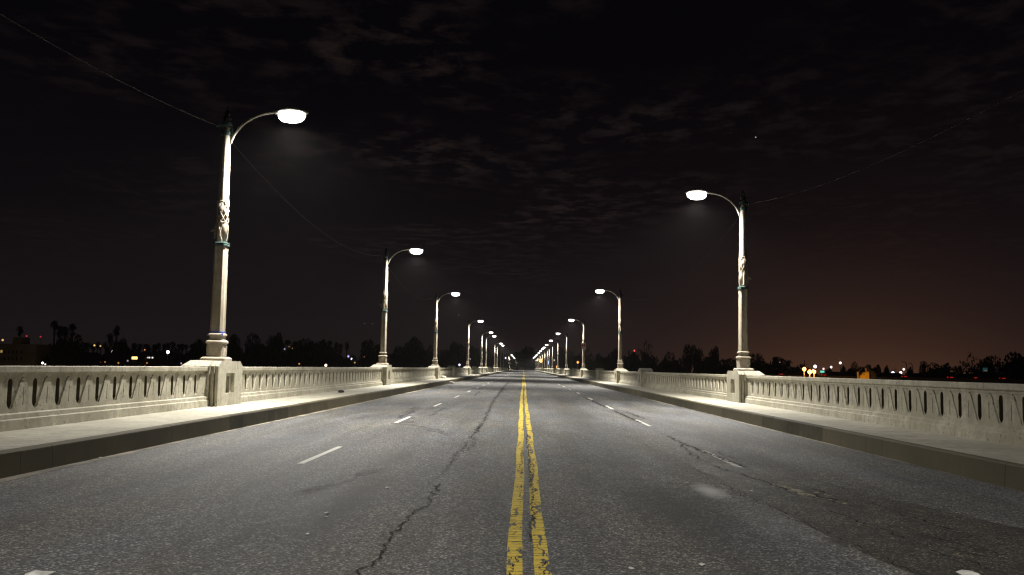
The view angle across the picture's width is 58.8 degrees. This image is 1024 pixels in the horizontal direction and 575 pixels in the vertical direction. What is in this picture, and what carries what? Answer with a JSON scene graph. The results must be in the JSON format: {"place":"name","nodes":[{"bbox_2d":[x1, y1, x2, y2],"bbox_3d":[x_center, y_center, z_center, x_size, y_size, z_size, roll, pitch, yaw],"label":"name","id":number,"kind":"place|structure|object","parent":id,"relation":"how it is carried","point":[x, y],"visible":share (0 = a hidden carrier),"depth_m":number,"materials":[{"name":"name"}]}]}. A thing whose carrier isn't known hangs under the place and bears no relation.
{"place":"outdoors","nodes":[
{"label":"outdoors","id":0,"kind":"place"},
{"bbox_2d":[0,337,56,365],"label":"building","id":1,"kind":"structure","parent":0,"point":[20,351],"depth_m":226.03,"materials":[{"name":"paint"}]},
{"bbox_2d":[0,370,507,449],"bbox_3d":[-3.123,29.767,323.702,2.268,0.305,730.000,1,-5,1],"label":"sidewalk","id":2,"kind":"structure","parent":0,"point":[28,437],"depth_m":16.63,"materials":[{"name":"concrete"}]},
{"bbox_2d":[0,366,208,431],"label":"balustrade","id":3,"kind":"object","parent":2,"relation":"on","point":[36,396],"visible":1,"depth_m":16.21,"materials":[{"name":"concrete"}]},
{"bbox_2d":[181,360,242,406],"bbox_3d":[-7.604,2.418,23.075,0.920,1.122,1.940,1,-5,1],"label":"lamp pedestal","id":4,"kind":"object","parent":2,"relation":"on","point":[223,385],"visible":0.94,"depth_m":22.45,"materials":[{"name":"concrete"}]},
{"bbox_2d":[200,107,308,360],"bbox_3d":[-6.569,-1.414,23.401,2.410,6.607,0.620,1,-5,1],"label":"street lamp","id":5,"kind":"object","parent":4,"relation":"on","point":[216,346],"visible":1,"depth_m":23.31,"materials":[{"name":"metal"}]},
{"bbox_2d":[0,13,217,125],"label":"overhead cable","id":6,"kind":"object","parent":5,"relation":"attached to","point":[97,68],"visible":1,"depth_m":16.77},
{"bbox_2d":[219,127,381,255],"bbox_3d":[-7.488,-2.540,37.267,0.026,0.948,27.403,1,-5,1],"label":"overhead cable","id":7,"kind":"object","parent":5,"relation":"attached to","point":[293,207],"visible":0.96,"depth_m":31.00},
{"bbox_2d":[241,367,382,402],"bbox_3d":[-7.389,3.704,36.713,0.465,0.969,25.490,1,-5,1],"label":"balustrade","id":8,"kind":"object","parent":2,"relation":"on","point":[262,383],"visible":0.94,"depth_m":31.49,"materials":[{"name":"concrete"}]},
{"bbox_2d":[371,364,391,384],"bbox_3d":[-7.257,4.836,50.366,0.920,1.122,1.940,1,-5,1],"label":"lamp pedestal","id":9,"kind":"object","parent":2,"relation":"on","point":[386,374],"visible":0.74,"depth_m":49.57,"materials":[{"name":"concrete"}]},
{"bbox_2d":[376,247,423,364],"bbox_3d":[-6.209,1.007,50.689,2.410,6.607,0.620,1,-5,1],"label":"street lamp","id":10,"kind":"object","parent":9,"relation":"on","point":[382,356],"visible":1,"depth_m":50.60,"materials":[{"name":"metal"}]},
{"bbox_2d":[392,367,435,383],"bbox_3d":[-7.027,6.227,65.199,0.465,0.969,27.890,1,-5,1],"label":"balustrade","id":11,"kind":"object","parent":2,"relation":"on","point":[403,374],"visible":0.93,"depth_m":62.34,"materials":[{"name":"concrete"}]},
{"bbox_2d":[429,366,439,378],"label":"lamp pedestal","id":12,"kind":"object","parent":2,"relation":"on","point":[437,372],"visible":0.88,"depth_m":79.19,"materials":[{"name":"concrete"}]},
{"bbox_2d":[431,291,459,365],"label":"street lamp","id":13,"kind":"object","parent":12,"relation":"on","point":[435,329],"visible":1,"depth_m":80.27,"materials":[{"name":"metal"}]},
{"bbox_2d":[440,368,452,376],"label":"balustrade","id":14,"kind":"object","parent":2,"relation":"on","point":[446,372],"visible":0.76,"depth_m":91.31,"materials":[{"name":"concrete"}]},
{"bbox_2d":[455,368,467,375],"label":"balustrade","id":15,"kind":"object","parent":2,"relation":"on","point":[461,371],"visible":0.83,"depth_m":113.36,"materials":[{"name":"concrete"}]},
{"bbox_2d":[0,370,1023,574],"bbox_3d":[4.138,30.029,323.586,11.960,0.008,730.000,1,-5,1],"label":"road","id":16,"kind":"structure","parent":0,"point":[527,472],"depth_m":9.34,"materials":[{"name":"grey asphalt"}]},
{"bbox_2d":[0,372,502,481],"bbox_3d":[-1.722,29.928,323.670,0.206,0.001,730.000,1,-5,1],"label":"gutter","id":17,"kind":"object","parent":16,"relation":"on","point":[48,470],"visible":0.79,"depth_m":13.24,"materials":[{"name":"concrete"}]},
{"bbox_2d":[0,370,511,478],"bbox_3d":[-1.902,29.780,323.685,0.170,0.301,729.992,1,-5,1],"label":"kerb","id":18,"kind":"structure","parent":16,"relation":"on","point":[21,460],"depth_m":14.66,"materials":[{"name":"concrete"}]},
{"bbox_2d":[533,370,1023,491],"bbox_3d":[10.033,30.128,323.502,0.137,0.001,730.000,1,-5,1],"label":"gutter","id":19,"kind":"object","parent":16,"relation":"on","point":[800,436],"visible":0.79,"depth_m":19.56,"materials":[{"name":"concrete"}]},
{"bbox_2d":[534,370,1023,491],"bbox_3d":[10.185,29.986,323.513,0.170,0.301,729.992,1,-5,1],"label":"kerb","id":20,"kind":"structure","parent":16,"relation":"on","point":[1008,474],"depth_m":15.40,"materials":[{"name":"concrete"}]},
{"bbox_2d":[956,570,978,574],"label":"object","id":21,"kind":"object","parent":16,"relation":"on","point":[964,572],"visible":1,"depth_m":6.24,"materials":[{"name":"white"}]},
{"bbox_2d":[0,0,1023,375],"label":"sky","id":22,"kind":"structure","parent":0,"point":[540,156],"materials":[{"name":"black"}]},
{"bbox_2d":[536,370,1023,463],"bbox_3d":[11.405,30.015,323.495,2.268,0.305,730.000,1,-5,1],"label":"sidewalk","id":23,"kind":"structure","parent":0,"point":[1006,452],"depth_m":17.64,"materials":[{"name":"concrete"}]},
{"bbox_2d":[582,370,594,378],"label":"balustrade","id":24,"kind":"object","parent":23,"relation":"on","point":[590,374],"visible":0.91,"depth_m":107.73,"materials":[{"name":"concrete"}]},
{"bbox_2d":[598,370,613,381],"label":"balustrade","id":25,"kind":"object","parent":23,"relation":"on","point":[606,376],"visible":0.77,"depth_m":85.02,"materials":[{"name":"concrete"}]},
{"bbox_2d":[614,369,626,382],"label":"lamp pedestal","id":26,"kind":"object","parent":23,"relation":"on","point":[616,375],"visible":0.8,"depth_m":73.40,"materials":[{"name":"concrete"}]},
{"bbox_2d":[595,288,623,368],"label":"street lamp","id":27,"kind":"object","parent":26,"relation":"on","point":[620,332],"visible":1,"depth_m":74.50,"materials":[{"name":"metal"}]},
{"bbox_2d":[619,371,637,385],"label":"balustrade","id":28,"kind":"object","parent":23,"relation":"on","point":[629,377],"visible":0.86,"depth_m":67.07,"materials":[{"name":"concrete"}]},
{"bbox_2d":[638,368,652,386],"bbox_3d":[8.686,5.863,59.208,0.780,1.213,1.560,1,-5,1],"label":"pilaster","id":29,"kind":"object","parent":23,"relation":"on","point":[641,377],"visible":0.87,"depth_m":58.59,"materials":[{"name":"concrete"}]},
{"bbox_2d":[643,372,726,399],"bbox_3d":[8.503,4.814,45.985,0.465,0.969,24.960,1,-5,1],"label":"balustrade","id":30,"kind":"object","parent":23,"relation":"on","point":[710,385],"visible":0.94,"depth_m":42.25,"materials":[{"name":"concrete"}]},
{"bbox_2d":[727,371,763,402],"bbox_3d":[8.376,3.553,32.610,0.920,1.122,1.940,1,-5,1],"label":"lamp pedestal","id":31,"kind":"object","parent":23,"relation":"on","point":[737,386],"visible":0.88,"depth_m":31.87,"materials":[{"name":"concrete"}]},
{"bbox_2d":[685,188,753,370],"bbox_3d":[7.482,-0.312,32.964,2.410,6.607,0.620,1,-5,1],"label":"street lamp","id":32,"kind":"object","parent":31,"relation":"on","point":[743,357],"visible":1,"depth_m":32.85,"materials":[{"name":"metal"}]},
{"bbox_2d":[624,204,748,299],"bbox_3d":[8.918,-0.435,53.940,0.026,1.609,41.803,1,-5,1],"label":"overhead cable","id":33,"kind":"object","parent":32,"relation":"attached to","point":[698,264],"visible":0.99,"depth_m":42.37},
{"bbox_2d":[749,89,1023,203],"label":"overhead cable","id":34,"kind":"object","parent":32,"relation":"attached to","point":[910,147],"visible":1,"depth_m":18.70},
{"bbox_2d":[744,375,1023,446],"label":"balustrade","id":35,"kind":"object","parent":23,"relation":"on","point":[991,412],"visible":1,"depth_m":18.25,"materials":[{"name":"concrete"}]},
{"label":"ground","id":36,"kind":"structure","parent":0,"visible":0},
{"bbox_2d":[50,320,57,342],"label":"palm tree","id":37,"kind":"object","parent":36,"relation":"on","point":[54,324],"visible":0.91,"depth_m":240.98,"materials":[{"name":"black plant"}]},
{"bbox_2d":[39,331,88,365],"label":"tree","id":38,"kind":"object","parent":36,"relation":"on","point":[69,352],"visible":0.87,"depth_m":229.29,"materials":[{"name":"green plant"}]},
{"bbox_2d":[77,350,94,365],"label":"tree","id":39,"kind":"object","parent":36,"relation":"on","point":[85,363],"visible":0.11,"depth_m":249.34,"materials":[{"name":"black plant"}]},
{"bbox_2d":[87,352,103,365],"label":"house","id":40,"kind":"structure","parent":36,"relation":"on","point":[93,361],"depth_m":266.52,"materials":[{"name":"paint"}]},
{"bbox_2d":[106,333,112,365],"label":"palm tree","id":41,"kind":"object","parent":36,"relation":"on","point":[110,338],"visible":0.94,"depth_m":240.59,"materials":[{"name":"black plant"}]},
{"bbox_2d":[97,338,127,365],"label":"tree","id":42,"kind":"object","parent":36,"relation":"on","point":[121,351],"visible":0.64,"depth_m":250.03,"materials":[{"name":"black plant"}]},
{"bbox_2d":[112,325,119,365],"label":"palm tree","id":43,"kind":"object","parent":36,"relation":"on","point":[116,331],"visible":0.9,"depth_m":240.88,"materials":[{"name":"black plant"}]},
{"bbox_2d":[124,352,146,365],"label":"house","id":44,"kind":"structure","parent":36,"relation":"on","point":[136,359],"depth_m":261.76,"materials":[{"name":"paint"}]},
{"bbox_2d":[139,352,175,365],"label":"building","id":45,"kind":"structure","parent":36,"relation":"on","point":[156,359],"depth_m":267.63,"materials":[{"name":"paint"}]},
{"bbox_2d":[153,348,187,365],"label":"tree","id":46,"kind":"object","parent":36,"relation":"on","point":[180,356],"visible":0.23,"depth_m":329.57,"materials":[{"name":"black plant"}]},
{"bbox_2d":[185,339,205,362],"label":"tree","id":47,"kind":"object","parent":36,"relation":"on","point":[196,351],"visible":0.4,"depth_m":219.02,"materials":[{"name":"black plant"}]},
{"bbox_2d":[227,334,240,360],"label":"tree","id":48,"kind":"object","parent":36,"relation":"on","point":[233,352],"visible":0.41,"depth_m":179.47,"materials":[{"name":"black plant"}]},
{"bbox_2d":[239,332,264,366],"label":"tree","id":49,"kind":"object","parent":36,"relation":"on","point":[251,358],"visible":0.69,"depth_m":198.86,"materials":[{"name":"black plant"}]},
{"bbox_2d":[258,332,283,366],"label":"tree","id":50,"kind":"object","parent":36,"relation":"on","point":[273,348],"visible":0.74,"depth_m":199.53,"materials":[{"name":"black plant"}]},
{"bbox_2d":[282,342,301,366],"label":"tree","id":51,"kind":"object","parent":36,"relation":"on","point":[287,357],"visible":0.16,"depth_m":247.23,"materials":[{"name":"black plant"}]},
{"bbox_2d":[291,337,317,366],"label":"tree","id":52,"kind":"object","parent":36,"relation":"on","point":[301,358],"visible":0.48,"depth_m":227.83,"materials":[{"name":"black plant"}]},
{"bbox_2d":[307,339,335,366],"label":"tree","id":53,"kind":"object","parent":36,"relation":"on","point":[320,351],"visible":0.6,"depth_m":209.25,"materials":[{"name":"black plant"}]},
{"bbox_2d":[326,345,353,366],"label":"tree","id":54,"kind":"object","parent":36,"relation":"on","point":[338,359],"visible":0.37,"depth_m":228.70,"materials":[{"name":"black plant"}]},
{"bbox_2d":[343,354,357,366],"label":"tree","id":55,"kind":"object","parent":36,"relation":"on","point":[353,356],"visible":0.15,"depth_m":239.53,"materials":[{"name":"black plant"}]},
{"bbox_2d":[357,339,375,366],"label":"tree","id":56,"kind":"object","parent":36,"relation":"on","point":[368,359],"visible":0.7,"depth_m":219.03,"materials":[{"name":"black plant"}]},
{"bbox_2d":[391,346,403,366],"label":"tree","id":57,"kind":"object","parent":36,"relation":"on","point":[397,359],"visible":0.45,"depth_m":229.36,"materials":[{"name":"black plant"}]},
{"bbox_2d":[401,343,411,367],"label":"tree","id":58,"kind":"object","parent":36,"relation":"on","point":[406,362],"visible":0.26,"depth_m":237.50,"materials":[{"name":"black plant"}]},
{"bbox_2d":[406,336,431,367],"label":"tree","id":59,"kind":"object","parent":36,"relation":"on","point":[418,358],"visible":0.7,"depth_m":218.88,"materials":[{"name":"black plant"}]},
{"bbox_2d":[425,345,439,365],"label":"tree","id":60,"kind":"object","parent":36,"relation":"on","point":[429,354],"visible":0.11,"depth_m":239.19,"materials":[{"name":"black plant"}]},
{"bbox_2d":[440,349,460,367],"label":"tree","id":61,"kind":"object","parent":36,"relation":"on","point":[450,357],"visible":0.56,"depth_m":319.38,"materials":[{"name":"black plant"}]},
{"bbox_2d":[449,341,476,367],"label":"tree","id":62,"kind":"object","parent":36,"relation":"on","point":[461,355],"visible":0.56,"depth_m":328.09,"materials":[{"name":"black plant"}]},
{"bbox_2d":[464,347,479,367],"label":"tree","id":63,"kind":"object","parent":36,"relation":"on","point":[475,356],"visible":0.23,"depth_m":348.29,"materials":[{"name":"black plant"}]},
{"bbox_2d":[470,345,484,367],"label":"tree","id":64,"kind":"object","parent":36,"relation":"on","point":[483,361],"visible":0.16,"depth_m":358.29,"materials":[{"name":"black plant"}]},
{"bbox_2d":[482,349,495,366],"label":"tree","id":65,"kind":"object","parent":36,"relation":"on","point":[490,360],"visible":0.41,"depth_m":397.31,"materials":[{"name":"black plant"}]},
{"bbox_2d":[493,350,509,369],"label":"tree","id":66,"kind":"object","parent":36,"relation":"on","point":[498,358],"visible":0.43,"depth_m":447.96,"materials":[{"name":"black plant"}]},
{"bbox_2d":[504,354,517,369],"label":"tree","id":67,"kind":"object","parent":36,"relation":"on","point":[513,362],"visible":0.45,"depth_m":555.32,"materials":[{"name":"black plant"}]},
{"bbox_2d":[516,346,535,367],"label":"tree","id":68,"kind":"object","parent":36,"relation":"on","point":[525,359],"visible":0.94,"depth_m":724.90,"materials":[{"name":"black plant"}]},
{"bbox_2d":[523,352,541,369],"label":"tree","id":69,"kind":"object","parent":36,"relation":"on","point":[533,365],"visible":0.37,"depth_m":735.56,"materials":[{"name":"black plant"}]},
{"bbox_2d":[556,347,569,367],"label":"tree","id":70,"kind":"object","parent":36,"relation":"on","point":[561,358],"visible":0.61,"depth_m":328.21,"materials":[{"name":"black plant"}]},
{"bbox_2d":[569,352,585,369],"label":"tree","id":71,"kind":"object","parent":36,"relation":"on","point":[573,360],"visible":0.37,"depth_m":297.19,"materials":[{"name":"black plant"}]},
{"bbox_2d":[585,347,596,369],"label":"tree","id":72,"kind":"object","parent":36,"relation":"on","point":[589,363],"visible":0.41,"depth_m":228.87,"materials":[{"name":"black plant"}]},
{"bbox_2d":[586,353,605,369],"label":"tree","id":73,"kind":"object","parent":36,"relation":"on","point":[600,360],"visible":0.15,"depth_m":257.63,"materials":[{"name":"black plant"}]},
{"bbox_2d":[601,351,611,370],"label":"tree","id":74,"kind":"object","parent":36,"relation":"on","point":[606,361],"visible":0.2,"depth_m":248.45,"materials":[{"name":"black plant"}]},
{"bbox_2d":[606,348,617,370],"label":"tree","id":75,"kind":"object","parent":36,"relation":"on","point":[612,366],"visible":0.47,"depth_m":228.30,"materials":[{"name":"black plant"}]},
{"bbox_2d":[617,352,653,371],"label":"tree","id":76,"kind":"object","parent":36,"relation":"on","point":[630,365],"visible":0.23,"depth_m":217.34,"materials":[{"name":"black plant"}]},
{"bbox_2d":[635,339,654,371],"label":"tree","id":77,"kind":"object","parent":36,"relation":"on","point":[647,360],"visible":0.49,"depth_m":188.99,"materials":[{"name":"black plant"}]},
{"bbox_2d":[642,353,664,372],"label":"tree","id":78,"kind":"object","parent":36,"relation":"on","point":[657,367],"visible":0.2,"depth_m":217.92,"materials":[{"name":"black plant"}]},
{"bbox_2d":[659,351,676,372],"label":"tree","id":79,"kind":"object","parent":36,"relation":"on","point":[669,366],"visible":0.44,"depth_m":218.28,"materials":[{"name":"black plant"}]},
{"bbox_2d":[671,357,682,372],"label":"tree","id":80,"kind":"object","parent":36,"relation":"on","point":[678,366],"visible":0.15,"depth_m":237.33,"materials":[{"name":"black plant"}]},
{"bbox_2d":[680,344,692,372],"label":"tree","id":81,"kind":"object","parent":36,"relation":"on","point":[687,364],"visible":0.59,"depth_m":188.48,"materials":[{"name":"black plant"}]},
{"bbox_2d":[690,344,709,373],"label":"tree","id":82,"kind":"object","parent":36,"relation":"on","point":[696,362],"visible":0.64,"depth_m":188.35,"materials":[{"name":"black plant"}]},
{"bbox_2d":[708,346,718,373],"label":"tree","id":83,"kind":"object","parent":36,"relation":"on","point":[713,361],"visible":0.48,"depth_m":198.00,"materials":[{"name":"black plant"}]},
{"bbox_2d":[720,359,736,373],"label":"tree","id":84,"kind":"object","parent":36,"relation":"on","point":[725,369],"visible":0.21,"depth_m":218.37,"materials":[{"name":"black plant"}]},
{"bbox_2d":[736,353,758,370],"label":"tree","id":85,"kind":"object","parent":36,"relation":"on","point":[753,366],"visible":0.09,"depth_m":197.79,"materials":[{"name":"black plant"}]},
{"bbox_2d":[749,353,769,375],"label":"tree","id":86,"kind":"object","parent":36,"relation":"on","point":[760,363],"visible":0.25,"depth_m":217.31,"materials":[{"name":"black plant"}]},
{"bbox_2d":[762,356,786,374],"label":"tree","id":87,"kind":"object","parent":36,"relation":"on","point":[777,367],"visible":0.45,"depth_m":226.80,"materials":[{"name":"black plant"}]},
{"bbox_2d":[789,363,806,371],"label":"tree","id":88,"kind":"object","parent":36,"relation":"on","point":[797,369],"visible":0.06,"depth_m":257.20,"materials":[{"name":"black plant"}]},
{"bbox_2d":[847,362,858,373],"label":"tree","id":89,"kind":"object","parent":36,"relation":"on","point":[855,370],"visible":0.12,"depth_m":257.89,"materials":[{"name":"black plant"}]},
{"bbox_2d":[857,368,868,378],"bbox_3d":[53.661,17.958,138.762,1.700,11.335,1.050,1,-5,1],"label":"utility cabinet","id":90,"kind":"object","parent":36,"relation":"on","point":[863,375],"visible":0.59,"depth_m":138.72,"materials":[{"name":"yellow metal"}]},
{"bbox_2d":[869,368,875,378],"bbox_3d":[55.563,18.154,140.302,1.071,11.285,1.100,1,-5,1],"label":"dark cabinet","id":91,"kind":"object","parent":36,"relation":"on","point":[872,373],"visible":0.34,"depth_m":140.18,"materials":[{"name":"black metal"}]},
{"bbox_2d":[925,361,950,377],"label":"tree","id":92,"kind":"object","parent":36,"relation":"on","point":[939,373],"visible":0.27,"depth_m":196.91,"materials":[{"name":"black plant"}]},
{"bbox_2d":[958,352,980,374],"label":"tree","id":93,"kind":"object","parent":36,"relation":"on","point":[968,371],"visible":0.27,"depth_m":187.71,"materials":[{"name":"black plant"}]},
{"bbox_2d":[971,356,993,374],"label":"tree","id":94,"kind":"object","parent":36,"relation":"on","point":[984,362],"visible":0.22,"depth_m":188.25,"materials":[{"name":"black plant"}]},
{"bbox_2d":[979,354,1002,374],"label":"tree","id":95,"kind":"object","parent":36,"relation":"on","point":[993,369],"visible":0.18,"depth_m":187.64,"materials":[{"name":"black plant"}]},
{"bbox_2d":[997,351,1023,376],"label":"tree","id":96,"kind":"object","parent":36,"relation":"on","point":[1009,368],"visible":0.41,"depth_m":177.37,"materials":[{"name":"black plant"}]},
{"bbox_2d":[1013,352,1023,374],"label":"tree","id":97,"kind":"object","parent":36,"relation":"on","point":[1019,357],"visible":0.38,"depth_m":177.43,"materials":[{"name":"black plant"}]},
{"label":"lamp pedestal","id":98,"kind":"object","parent":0,"visible":0},
{"bbox_2d":[465,320,483,366],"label":"street lamp","id":99,"kind":"object","parent":98,"relation":"on","point":[467,359],"visible":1,"depth_m":126.84,"materials":[{"name":"metal"}]},
{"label":"lamp pedestal","id":100,"kind":"object","parent":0,"visible":0},
{"bbox_2d":[568,319,585,368],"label":"street lamp","id":101,"kind":"object","parent":100,"relation":"on","point":[583,351],"visible":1,"depth_m":120.13,"materials":[{"name":"metal"}]},
{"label":"lamp pedestal","id":102,"kind":"object","parent":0,"visible":0},
{"bbox_2d":[556,332,568,368],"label":"street lamp","id":103,"kind":"object","parent":102,"relation":"on","point":[567,335],"visible":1,"depth_m":167.44,"materials":[{"name":"metal"}]},
{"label":"freeway","id":104,"kind":"structure","parent":0,"visible":0},
{"bbox_2d":[779,371,803,374],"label":"car","id":105,"kind":"object","parent":104,"relation":"on","point":[791,373],"visible":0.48,"depth_m":169.74,"materials":[{"name":"paint"}]},
{"bbox_2d":[822,372,847,375],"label":"car","id":106,"kind":"object","parent":104,"relation":"on","point":[833,374],"visible":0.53,"depth_m":169.62,"materials":[{"name":"paint"}]},
{"bbox_2d":[764,375,1023,383],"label":"barrier","id":107,"kind":"object","parent":104,"relation":"on","point":[1016,381],"visible":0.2,"depth_m":165.69,"materials":[{"name":"concrete"}]},
{"bbox_2d":[901,373,928,377],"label":"car","id":108,"kind":"object","parent":104,"relation":"on","point":[914,375],"visible":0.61,"depth_m":169.41,"materials":[{"name":"paint"}]},
{"bbox_2d":[947,374,972,377],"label":"car","id":109,"kind":"object","parent":104,"relation":"on","point":[960,376],"visible":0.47,"depth_m":170.30,"materials":[{"name":"paint"}]},
{"bbox_2d":[973,374,998,378],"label":"car","id":110,"kind":"object","parent":104,"relation":"on","point":[983,376],"visible":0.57,"depth_m":169.24,"materials":[{"name":"paint"}]},
{"bbox_2d":[999,375,1023,378],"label":"car","id":111,"kind":"object","parent":104,"relation":"on","point":[1012,377],"visible":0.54,"depth_m":169.19,"materials":[{"name":"paint"}]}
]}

